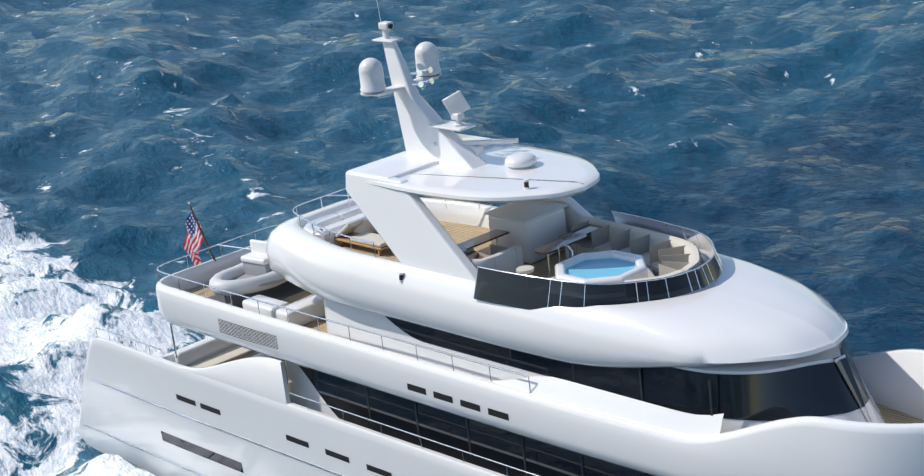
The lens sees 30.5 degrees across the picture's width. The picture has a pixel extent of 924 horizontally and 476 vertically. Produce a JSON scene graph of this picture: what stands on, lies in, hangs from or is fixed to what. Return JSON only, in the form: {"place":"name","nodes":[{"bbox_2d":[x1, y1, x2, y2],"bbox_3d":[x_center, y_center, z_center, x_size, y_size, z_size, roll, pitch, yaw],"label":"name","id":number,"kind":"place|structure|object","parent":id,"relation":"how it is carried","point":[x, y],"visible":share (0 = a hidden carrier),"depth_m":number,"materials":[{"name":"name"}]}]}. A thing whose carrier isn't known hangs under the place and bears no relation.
{"place":"outdoors","nodes":[
{"label":"outdoors","id":0,"kind":"place"},
{"bbox_2d":[0,0,923,475],"bbox_3d":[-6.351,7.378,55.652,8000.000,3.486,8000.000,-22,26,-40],"label":"ocean water","id":1,"kind":"structure","parent":0,"point":[782,136],"depth_m":92.41,"materials":[{"name":"blue liquid"}]},
{"bbox_2d":[73,335,505,475],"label":"hull","id":2,"kind":"object","parent":1,"relation":"in","point":[138,422],"visible":0.48,"depth_m":52.05,"materials":[{"name":"white paint"}]},
{"bbox_2d":[96,328,159,354],"bbox_3d":[-10.794,3.382,54.693,0.040,0.577,3.857,-21,25,-39],"label":"wing rail","id":3,"kind":"object","parent":2,"relation":"on","point":[127,338],"visible":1,"depth_m":54.59,"materials":[{"name":"silver metal"}]},
{"bbox_2d":[80,422,205,475],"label":"rub rail","id":4,"kind":"object","parent":2,"relation":"on","point":[147,451],"visible":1,"depth_m":55.97,"materials":[{"name":"silver metal"}]},
{"bbox_2d":[176,394,195,405],"bbox_3d":[-8.612,5.055,52.837,0.009,0.180,1.050,-22,23,-40],"label":"slot window","id":5,"kind":"structure","parent":2,"relation":"attached to","point":[186,400],"depth_m":52.83,"materials":[{"name":"black glass"}]},
{"bbox_2d":[161,431,242,472],"bbox_3d":[-8.197,6.697,53.186,0.034,0.368,4.400,-22,23,-40],"label":"hull window","id":6,"kind":"structure","parent":2,"relation":"in","point":[204,453],"depth_m":53.09,"materials":[{"name":"grey glass"}]},
{"bbox_2d":[200,403,220,414],"bbox_3d":[-7.717,5.243,51.913,0.005,0.180,1.050,-22,23,-40],"label":"slot window","id":7,"kind":"structure","parent":2,"relation":"attached to","point":[210,409],"depth_m":51.91,"materials":[{"name":"black glass"}]},
{"bbox_2d":[91,378,344,475],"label":"rub rail","id":8,"kind":"object","parent":2,"relation":"on","point":[273,449],"visible":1,"depth_m":51.73,"materials":[{"name":"silver metal"}]},
{"bbox_2d":[183,357,289,404],"bbox_3d":[-6.851,3.790,50.382,0.140,1.360,5.200,-22,23,-40],"label":"side bulwark panel","id":9,"kind":"object","parent":2,"relation":"attached to","point":[265,377],"visible":1,"depth_m":49.49,"materials":[{"name":"white paint"}]},
{"bbox_2d":[286,435,308,447],"bbox_3d":[-4.751,5.861,48.862,0.005,0.180,1.050,-22,23,-40],"label":"slot window","id":10,"kind":"structure","parent":2,"relation":"attached to","point":[297,441],"depth_m":48.85,"materials":[{"name":"black glass"}]},
{"bbox_2d":[325,449,348,462],"bbox_3d":[-3.509,6.120,47.585,0.005,0.180,1.050,-22,23,-40],"label":"slot window","id":11,"kind":"structure","parent":2,"relation":"attached to","point":[336,455],"depth_m":47.58,"materials":[{"name":"black glass"}]},
{"bbox_2d":[366,464,391,475],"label":"slot window","id":12,"kind":"structure","parent":2,"relation":"attached to","point":[377,470],"depth_m":46.33,"materials":[{"name":"black glass"}]},
{"bbox_2d":[287,391,539,475],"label":"rail","id":13,"kind":"object","parent":2,"relation":"on","point":[343,411],"visible":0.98,"depth_m":44.76,"materials":[{"name":"silver metal"}]},
{"bbox_3d":[3.833,6.517,43.846,5.170,0.250,33.400,-22,23,-40],"label":"main deck teak","id":14,"kind":"object","parent":2,"relation":"attached to","visible":0},
{"bbox_2d":[237,352,258,359],"bbox_3d":[-7.107,3.888,54.944,4.200,0.500,1.000,-22,23,-40],"label":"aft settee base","id":15,"kind":"object","parent":14,"relation":"on","point":[252,354],"depth_m":54.53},
{"bbox_2d":[174,338,236,365],"bbox_3d":[-7.456,3.492,55.159,4.400,1.000,0.300,-22,23,-40],"label":"settee back","id":16,"kind":"object","parent":15,"relation":"attached to","point":[197,352],"visible":0.17,"depth_m":54.15,"materials":[{"name":"white paint"}]},
{"bbox_2d":[188,346,255,367],"bbox_3d":[-7.071,3.618,54.784,4.000,0.140,0.800,-22,23,-40],"label":"settee cushion","id":17,"kind":"object","parent":15,"relation":"on","point":[233,353],"visible":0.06,"depth_m":54.17,"materials":[{"name":"beige fabric"}]},
{"bbox_2d":[251,353,279,359],"bbox_3d":[-5.917,3.702,53.527,2.400,0.060,1.100,-22,23,-40],"label":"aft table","id":18,"kind":"object","parent":14,"relation":"on","point":[260,355],"depth_m":53.52,"materials":[{"name":"white plastic"}]},
{"bbox_2d":[286,361,337,417],"bbox_3d":[4.033,5.343,43.097,4.340,2.380,22.400,-22,23,-40],"label":"panel","id":19,"kind":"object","parent":14,"relation":"on","point":[300,383],"depth_m":48.95,"materials":[{"name":"white paint"}]},
{"bbox_2d":[365,386,371,423],"bbox_3d":[-2.571,4.707,46.837,0.012,1.550,0.070,-22,23,-40],"label":"window mullion","id":20,"kind":"object","parent":19,"relation":"attached to","point":[368,404],"visible":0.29,"depth_m":46.79,"materials":[{"name":"grey metal"}]},
{"bbox_2d":[414,402,419,439],"bbox_3d":[-1.191,4.995,45.418,0.012,1.550,0.070,-22,23,-40],"label":"window mullion","id":21,"kind":"object","parent":19,"relation":"attached to","point":[416,419],"visible":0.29,"depth_m":45.37,"materials":[{"name":"grey metal"}]},
{"bbox_2d":[465,418,471,457],"bbox_3d":[0.189,5.283,43.999,0.012,1.550,0.070,-22,23,-40],"label":"window mullion","id":22,"kind":"object","parent":19,"relation":"attached to","point":[468,434],"visible":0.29,"depth_m":43.95,"materials":[{"name":"grey metal"}]},
{"bbox_2d":[298,365,651,475],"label":"window band","id":23,"kind":"object","parent":19,"relation":"attached to","point":[494,443],"visible":0.17,"depth_m":44.45,"materials":[{"name":"black glass"}]},
{"bbox_2d":[521,436,526,475],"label":"window mullion","id":24,"kind":"object","parent":19,"relation":"attached to","point":[523,450],"visible":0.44,"depth_m":42.53,"materials":[{"name":"grey metal"}]},
{"bbox_2d":[156,240,923,475],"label":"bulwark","id":25,"kind":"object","parent":19,"relation":"on","point":[815,445],"depth_m":39.41,"materials":[{"name":"white paint"}]},
{"bbox_2d":[170,323,177,357],"bbox_3d":[-9.054,3.142,53.112,0.060,1.320,0.060,-22,23,-40],"label":"post","id":26,"kind":"object","parent":25,"relation":"attached to","point":[173,340],"visible":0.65,"depth_m":53.11,"materials":[{"name":"silver metal"}]},
{"bbox_2d":[189,204,215,261],"bbox_3d":[-8.304,-0.156,54.171,0.090,1.834,1.033,-22,23,-40],"label":"flag staff","id":27,"kind":"object","parent":25,"relation":"attached to","point":[204,238],"visible":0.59,"depth_m":54.14,"materials":[{"name":"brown wood"}]},
{"bbox_2d":[183,212,202,264],"bbox_3d":[-8.612,0.031,54.650,1.010,2.244,0.325,13,26,40],"label":"ensign flag","id":28,"kind":"object","parent":27,"relation":"attached to","point":[193,241],"visible":0.94,"depth_m":54.53,"materials":[{"name":"multicoloured fabric"}]},
{"bbox_2d":[218,319,277,349],"bbox_3d":[-6.801,2.660,49.638,0.017,0.711,4.613,-21,25,-39],"label":"vent grille","id":29,"kind":"object","parent":25,"relation":"on","point":[249,334],"visible":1,"depth_m":48.96,"materials":[{"name":"grey metal"}]},
{"bbox_2d":[209,239,287,303],"bbox_3d":[-5.751,0.617,52.661,2.198,1.459,5.368,11,25,37],"label":"inflatable dinghy","id":30,"kind":"object","parent":25,"relation":"on","point":[253,272],"visible":0.31,"depth_m":51.48,"materials":[{"name":"grey rubber"}]},
{"bbox_2d":[208,281,304,307],"bbox_3d":[-5.962,1.573,52.628,5.000,0.020,2.300,-22,23,-40],"label":"tender well","id":31,"kind":"object","parent":25,"relation":"on","point":[283,290],"visible":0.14,"depth_m":52.18,"materials":[{"name":"grey"}]},
{"bbox_2d":[242,295,288,317],"bbox_3d":[-5.733,2.138,49.724,0.700,0.620,1.500,-22,23,-40],"label":"bridge bench","id":32,"kind":"object","parent":25,"relation":"on","point":[264,308],"visible":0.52,"depth_m":49.46,"materials":[{"name":"white fabric"}]},
{"bbox_2d":[275,294,324,325],"bbox_3d":[-4.538,2.120,49.473,1.900,0.550,0.700,-22,23,-40],"label":"sofa","id":33,"kind":"object","parent":25,"relation":"on","point":[313,305],"visible":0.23,"depth_m":49.10,"materials":[{"name":"white fabric"}]},
{"bbox_2d":[157,224,530,392],"bbox_3d":[-2.140,1.588,48.348,5.378,0.454,16.470,-22,23,-40],"label":"bridge rail","id":34,"kind":"object","parent":25,"relation":"on","point":[317,317],"visible":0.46,"depth_m":47.38,"materials":[{"name":"silver metal"}]},
{"bbox_2d":[407,383,425,394],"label":"slot window","id":35,"kind":"structure","parent":25,"relation":"attached to","point":[411,387],"depth_m":43.86,"materials":[{"name":"black glass"}]},
{"bbox_2d":[433,391,452,402],"bbox_3d":[-0.486,4.057,43.151,0.001,0.180,0.720,-22,23,-40],"label":"slot window","id":36,"kind":"structure","parent":25,"relation":"attached to","point":[440,396],"depth_m":43.15,"materials":[{"name":"black glass"}]},
{"bbox_2d":[460,400,479,411],"bbox_3d":[0.204,4.200,42.441,0.001,0.180,0.720,-22,23,-40],"label":"slot window","id":37,"kind":"structure","parent":25,"relation":"attached to","point":[469,405],"depth_m":42.44,"materials":[{"name":"black glass"}]},
{"bbox_2d":[488,408,508,420],"bbox_3d":[0.894,4.344,41.732,0.001,0.180,0.720,-22,23,-40],"label":"slot window","id":38,"kind":"structure","parent":25,"relation":"attached to","point":[499,414],"depth_m":41.73,"materials":[{"name":"black glass"}]},
{"bbox_2d":[186,282,923,423],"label":"deck floor","id":39,"kind":"structure","parent":25,"relation":"on","point":[891,416],"depth_m":48.81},
{"bbox_2d":[266,197,848,367],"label":"sun deck","id":40,"kind":"structure","parent":25,"relation":"on","point":[737,310],"depth_m":39.52,"materials":[{"name":"white paint"}]},
{"bbox_2d":[303,205,375,244],"bbox_3d":[-3.290,-0.403,48.751,3.092,0.500,1.321,-22,23,-40],"label":"sofa","id":41,"kind":"object","parent":40,"relation":"on","point":[338,221],"visible":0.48,"depth_m":48.33,"materials":[{"name":"white fabric"}]},
{"bbox_2d":[292,188,491,256],"bbox_3d":[-2.279,-0.711,47.480,4.724,0.422,4.854,-22,23,-40],"label":"railing","id":42,"kind":"object","parent":40,"relation":"on","point":[320,197],"visible":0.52,"depth_m":47.42,"materials":[{"name":"silver metal"}]},
{"bbox_2d":[399,272,403,281],"bbox_3d":[-1.546,0.995,43.275,0.140,0.245,0.140,-12,16,-42],"label":"navigation light","id":43,"kind":"object","parent":40,"relation":"on","point":[401,275],"visible":0.88,"depth_m":43.23,"materials":[{"name":"white"}]},
{"bbox_2d":[346,172,476,280],"bbox_3d":[-1.047,-0.030,43.001,0.600,2.626,5.892,-19,24,-34],"label":"arch leg","id":44,"kind":"object","parent":40,"relation":"on","point":[411,230],"visible":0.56,"depth_m":43.13,"materials":[{"name":"white paint"}]},
{"bbox_2d":[366,144,599,202],"bbox_3d":[0.729,-1.675,43.676,4.314,0.265,6.700,-22,23,-40],"label":"hardtop","id":45,"kind":"object","parent":44,"relation":"on","point":[551,175],"visible":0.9,"depth_m":42.60,"materials":[{"name":"white paint"}]},
{"bbox_2d":[347,133,492,179],"bbox_3d":[-1.009,-2.147,45.415,4.100,0.200,1.700,-22,23,-40],"label":"roof panel","id":46,"kind":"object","parent":45,"relation":"on","point":[401,164],"depth_m":44.60,"materials":[{"name":"white paint"}]},
{"bbox_2d":[383,42,485,168],"bbox_3d":[-0.787,-3.539,44.547,0.535,3.150,3.221,-22,23,-40],"label":"mast","id":47,"kind":"object","parent":45,"relation":"on","point":[418,115],"visible":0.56,"depth_m":44.86,"materials":[{"name":"white metal"}]},
{"bbox_2d":[360,89,386,95],"bbox_3d":[-2.322,-3.830,44.572,0.720,0.045,0.720,-22,23,-40],"label":"radome base","id":48,"kind":"object","parent":47,"relation":"on","point":[376,94],"visible":0.4,"depth_m":44.34,"materials":[{"name":"white"}]},
{"bbox_2d":[359,58,385,93],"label":"satellite dome","id":49,"kind":"structure","parent":48,"relation":"on","point":[371,76],"depth_m":44.20,"materials":[{"name":"white plastic"}]},
{"bbox_2d":[378,21,393,29],"bbox_3d":[-2.019,-5.641,44.992,0.260,0.200,0.360,-22,23,-40],"label":"camera","id":50,"kind":"object","parent":47,"relation":"on","point":[382,25],"visible":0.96,"depth_m":44.89,"materials":[{"name":"white plastic"}]},
{"bbox_2d":[372,37,402,42],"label":"mast platform","id":51,"kind":"structure","parent":47,"relation":"on","point":[390,39],"depth_m":44.95,"materials":[{"name":"white metal"}]},
{"bbox_2d":[382,30,389,38],"bbox_3d":[-2.029,-5.430,45.096,0.140,0.300,0.140,-22,23,-40],"label":"camera post","id":52,"kind":"object","parent":51,"relation":"on","point":[385,33],"visible":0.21,"depth_m":45.04,"materials":[{"name":"white metal"}]},
{"bbox_2d":[374,85,404,96],"bbox_3d":[-1.948,-3.908,44.822,1.100,0.080,0.420,-22,23,-40],"label":"mast arm","id":53,"kind":"object","parent":47,"relation":"attached to","point":[392,89],"visible":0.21,"depth_m":44.76},
{"bbox_2d":[410,70,421,75],"bbox_3d":[-1.221,-4.317,44.422,0.170,0.170,0.400,-18,13,-32],"label":"horn","id":54,"kind":"object","parent":47,"relation":"attached to","point":[418,72],"visible":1,"depth_m":44.29,"materials":[{"name":"silver metal"}]},
{"bbox_2d":[412,81,423,87],"bbox_3d":[-1.188,-4.033,44.512,0.170,0.170,0.400,-18,13,-32],"label":"horn","id":55,"kind":"object","parent":47,"relation":"attached to","point":[420,84],"visible":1,"depth_m":44.37,"materials":[{"name":"silver metal"}]},
{"bbox_2d":[413,77,438,82],"bbox_3d":[-1.160,-4.220,45.524,1.100,0.080,0.420,-22,23,-40],"label":"mast arm","id":56,"kind":"object","parent":47,"relation":"attached to","point":[417,80],"visible":0.12,"depth_m":45.46},
{"bbox_2d":[421,67,432,72],"bbox_3d":[-0.979,-4.413,44.637,0.400,0.170,0.170,-2,16,40],"label":"horn","id":57,"kind":"object","parent":47,"relation":"attached to","point":[430,69],"visible":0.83,"depth_m":44.54,"materials":[{"name":"silver metal"}]},
{"bbox_2d":[422,78,433,83],"bbox_3d":[-0.946,-4.129,44.727,0.400,0.170,0.170,-2,16,40],"label":"horn","id":58,"kind":"object","parent":47,"relation":"attached to","point":[431,80],"visible":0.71,"depth_m":44.62,"materials":[{"name":"silver metal"}]},
{"bbox_2d":[416,72,441,78],"bbox_3d":[-0.891,-4.399,45.848,0.720,0.045,0.720,-22,23,-40],"label":"dome plate","id":59,"kind":"object","parent":47,"relation":"on","point":[435,76],"visible":0.38,"depth_m":45.62,"materials":[{"name":"white metal"}]},
{"bbox_2d":[415,42,440,76],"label":"satellite dome","id":60,"kind":"structure","parent":59,"relation":"on","point":[426,55],"depth_m":45.47,"materials":[{"name":"white plastic"}]},
{"bbox_2d":[429,120,475,131],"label":"radar platform","id":61,"kind":"structure","parent":47,"relation":"on","point":[446,124],"depth_m":44.07,"materials":[{"name":"white metal"}]},
{"bbox_2d":[453,120,463,126],"bbox_3d":[-0.099,-3.011,44.010,0.280,0.180,0.280,-22,23,-40],"label":"radar mount","id":62,"kind":"object","parent":61,"relation":"on","point":[459,123],"visible":0.71,"depth_m":43.94,"materials":[{"name":"white metal"}]},
{"bbox_2d":[451,113,463,120],"bbox_3d":[-0.117,-3.163,43.962,0.240,0.180,0.300,-22,23,-40],"label":"radar pedestal","id":63,"kind":"object","parent":62,"relation":"on","point":[457,116],"visible":0.77,"depth_m":43.85,"materials":[{"name":"white metal"}]},
{"bbox_2d":[442,90,469,116],"bbox_3d":[-0.152,-3.466,43.867,0.550,0.550,0.090,-29,13,14],"label":"radar antenna","id":64,"kind":"object","parent":47,"relation":"on","point":[455,102],"visible":0.92,"depth_m":43.82,"materials":[{"name":"white metal"}]},
{"bbox_2d":[433,138,518,146],"bbox_3d":[0.357,-2.494,44.277,2.300,0.120,0.110,-2,18,15],"label":"radar antenna","id":65,"kind":"object","parent":45,"relation":"on","point":[490,141],"visible":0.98,"depth_m":44.13,"materials":[{"name":"white metal"}]},
{"bbox_2d":[469,145,483,154],"bbox_3d":[0.378,-2.314,44.334,0.270,0.240,0.320,-22,23,-40],"label":"radar gear","id":66,"kind":"object","parent":45,"relation":"on","point":[478,149],"visible":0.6,"depth_m":44.21,"materials":[{"name":"white metal"}]},
{"bbox_2d":[505,153,536,168],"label":"dome","id":67,"kind":"structure","parent":45,"relation":"on","point":[520,160],"depth_m":43.19,"materials":[{"name":"white plastic"}]},
{"bbox_2d":[523,179,529,188],"bbox_3d":[1.574,-1.319,41.399,0.140,0.245,0.140,-22,23,-40],"label":"navigation light","id":68,"kind":"object","parent":45,"relation":"on","point":[526,183],"visible":1,"depth_m":41.35,"materials":[{"name":"white"}]},
{"bbox_2d":[337,221,566,277],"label":"deck floor","id":69,"kind":"structure","parent":40,"relation":"on","point":[458,233],"depth_m":46.81,"materials":[{"name":"beige wood"}]},
{"bbox_2d":[334,218,388,255],"bbox_3d":[-2.675,-0.062,47.037,0.680,0.744,2.000,-22,23,-40],"label":"sun lounger","id":70,"kind":"object","parent":69,"relation":"on","point":[380,244],"visible":0.75,"depth_m":47.05,"materials":[{"name":"white fabric"}]},
{"bbox_2d":[460,248,490,258],"bbox_3d":[0.226,0.446,42.913,0.520,0.051,1.600,-22,23,-40],"label":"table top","id":71,"kind":"object","parent":40,"relation":"on","point":[470,255],"visible":0.1,"depth_m":42.83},
{"bbox_2d":[457,229,508,248],"bbox_3d":[0.530,0.033,44.112,1.900,0.050,0.520,-22,23,-40],"label":"table top","id":72,"kind":"object","parent":40,"relation":"on","point":[483,238],"visible":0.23,"depth_m":44.06,"materials":[{"name":"wood"}]},
{"bbox_2d":[463,244,523,274],"bbox_3d":[0.098,0.683,43.364,1.542,0.920,2.652,-22,23,-40],"label":"sofa","id":73,"kind":"object","parent":40,"relation":"on","point":[502,258],"visible":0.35,"depth_m":42.55,"materials":[{"name":"white fabric"}]},
{"bbox_2d":[488,208,566,263],"bbox_3d":[1.764,-0.171,44.988,1.500,1.200,1.500,-22,23,-40],"label":"sun console","id":74,"kind":"object","parent":40,"relation":"on","point":[530,237],"visible":0.42,"depth_m":44.34,"materials":[{"name":"white paint"}]},
{"bbox_2d":[484,201,567,221],"bbox_3d":[1.696,-0.758,44.803,1.600,0.051,1.600,-22,23,-40],"label":"console top","id":75,"kind":"object","parent":74,"relation":"on","point":[525,211],"visible":0.79,"depth_m":44.66,"materials":[{"name":"grey plastic"}]},
{"bbox_2d":[496,143,593,232],"bbox_3d":[2.058,-1.263,45.770,5.892,2.626,0.600,12,25,39],"label":"arch leg","id":76,"kind":"object","parent":40,"relation":"on","point":[575,211],"visible":0.04,"depth_m":44.90,"materials":[{"name":"white paint"}]},
{"bbox_2d":[547,254,551,277],"bbox_3d":[2.202,0.679,42.838,0.070,0.780,0.067,-22,23,-40],"label":"table leg","id":77,"kind":"object","parent":40,"relation":"on","point":[549,265],"visible":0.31,"depth_m":42.82,"materials":[{"name":"silver metal"}]},
{"bbox_2d":[534,233,586,254],"bbox_3d":[2.514,0.143,43.033,1.700,0.050,0.520,-22,23,-40],"label":"bar counter","id":78,"kind":"object","parent":40,"relation":"on","point":[551,247],"visible":0.88,"depth_m":42.94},
{"bbox_2d":[558,244,572,261],"bbox_3d":[2.620,0.655,42.359,0.040,1.019,0.490,-22,23,-40],"label":"tub handrail","id":79,"kind":"object","parent":40,"relation":"on","point":[559,251],"visible":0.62,"depth_m":42.29,"materials":[{"name":"silver metal"}]},
{"bbox_2d":[573,243,576,255],"bbox_3d":[2.918,0.394,43.476,0.070,0.780,0.067,-22,23,-40],"label":"table leg","id":80,"kind":"object","parent":40,"relation":"on","point":[575,250],"visible":0.31,"depth_m":43.42,"materials":[{"name":"silver metal"}]},
{"bbox_2d":[558,224,601,239],"bbox_3d":[3.091,-0.148,43.745,1.500,0.050,0.520,-22,23,-40],"label":"table top","id":81,"kind":"object","parent":40,"relation":"on","point":[588,229],"visible":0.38,"depth_m":43.75,"materials":[{"name":"wood"}]},
{"bbox_2d":[473,224,721,308],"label":"windscreen posts","id":82,"kind":"object","parent":40,"relation":"on","point":[636,283],"visible":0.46,"depth_m":39.57,"materials":[{"name":"silver metal"}]},
{"bbox_2d":[474,212,721,309],"bbox_3d":[3.961,0.722,41.119,5.474,0.740,5.114,-22,23,-40],"label":"glass windbreak","id":83,"kind":"object","parent":40,"relation":"on","point":[516,291],"visible":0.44,"depth_m":39.84,"materials":[{"name":"black glass"}]},
{"bbox_2d":[478,211,714,284],"bbox_3d":[3.834,0.353,41.098,4.974,0.040,4.865,-22,23,-40],"label":"handrail","id":84,"kind":"object","parent":83,"relation":"on","point":[710,259],"visible":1,"depth_m":39.90,"materials":[{"name":"silver metal"}]},
{"bbox_2d":[550,250,652,282],"bbox_3d":[3.404,1.016,41.327,2.550,0.780,2.550,-22,23,-40],"label":"hot tub","id":85,"kind":"object","parent":40,"relation":"on","point":[639,271],"visible":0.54,"depth_m":41.12,"materials":[{"name":"white paint"}]},
{"bbox_2d":[565,216,701,281],"bbox_3d":[4.452,0.636,41.951,2.450,1.174,6.390,-9,20,-11],"label":"sofa","id":86,"kind":"object","parent":40,"relation":"on","point":[665,255],"visible":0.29,"depth_m":42.49,"materials":[{"name":"beige fabric"}]},
{"label":"compass rose","id":87,"kind":"object","parent":40,"relation":"on","visible":0},
{"bbox_2d":[516,265,533,273],"bbox_3d":[1.567,0.785,42.031,0.460,0.100,0.460,-22,23,-40],"label":"stool","id":88,"kind":"object","parent":87,"relation":"on","point":[526,269],"visible":1,"depth_m":41.93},
{"bbox_2d":[572,364,574,379],"bbox_3d":[2.612,2.982,39.969,0.012,0.980,0.060,-22,23,-40],"label":"window mullion","id":89,"kind":"object","parent":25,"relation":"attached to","point":[573,371],"visible":0.29,"depth_m":40.02,"materials":[{"name":"grey metal"}]},
{"bbox_2d":[493,376,723,435],"bbox_3d":[5.010,2.988,40.953,5.330,0.652,6.897,-22,23,-40],"label":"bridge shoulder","id":90,"kind":"object","parent":25,"relation":"on","point":[608,403],"visible":0.52,"depth_m":39.00},
{"bbox_2d":[708,380,712,415],"bbox_3d":[5.440,3.572,37.059,0.012,0.980,0.060,-22,23,-40],"label":"window mullion","id":91,"kind":"object","parent":90,"relation":"on","point":[710,398],"visible":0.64,"depth_m":37.03,"materials":[{"name":"grey metal"}]},
{"bbox_2d":[638,368,642,400],"bbox_3d":[4.061,3.284,38.479,0.012,0.980,0.061,-22,23,-40],"label":"window mullion","id":92,"kind":"object","parent":25,"relation":"attached to","point":[640,380],"visible":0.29,"depth_m":38.48,"materials":[{"name":"grey metal"}]},
{"bbox_2d":[580,454,583,475],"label":"window mullion","id":93,"kind":"object","parent":19,"relation":"attached to","point":[581,462],"depth_m":41.04,"materials":[{"name":"grey metal"}]},
{"bbox_2d":[566,258,634,277],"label":"water","id":94,"kind":"structure","parent":0,"point":[605,267],"depth_m":41.38,"materials":[{"name":"blue liquid"}]},
{"bbox_2d":[324,298,885,432],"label":"bridge house","id":95,"kind":"structure","parent":0,"point":[869,412],"depth_m":42.70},
{"bbox_2d":[385,316,868,420],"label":"window","id":96,"kind":"structure","parent":95,"relation":"attached to","point":[819,390],"depth_m":37.39,"materials":[{"name":"black glass"}]},
{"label":"swim platform","id":97,"kind":"structure","parent":0,"visible":0},
{"bbox_2d":[160,337,212,361],"bbox_3d":[-7.522,4.958,55.886,5.100,4.000,0.200,-22,23,-40],"label":"bulwark","id":98,"kind":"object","parent":97,"relation":"on","point":[170,356],"depth_m":53.92,"materials":[{"name":"white paint"}]}
]}

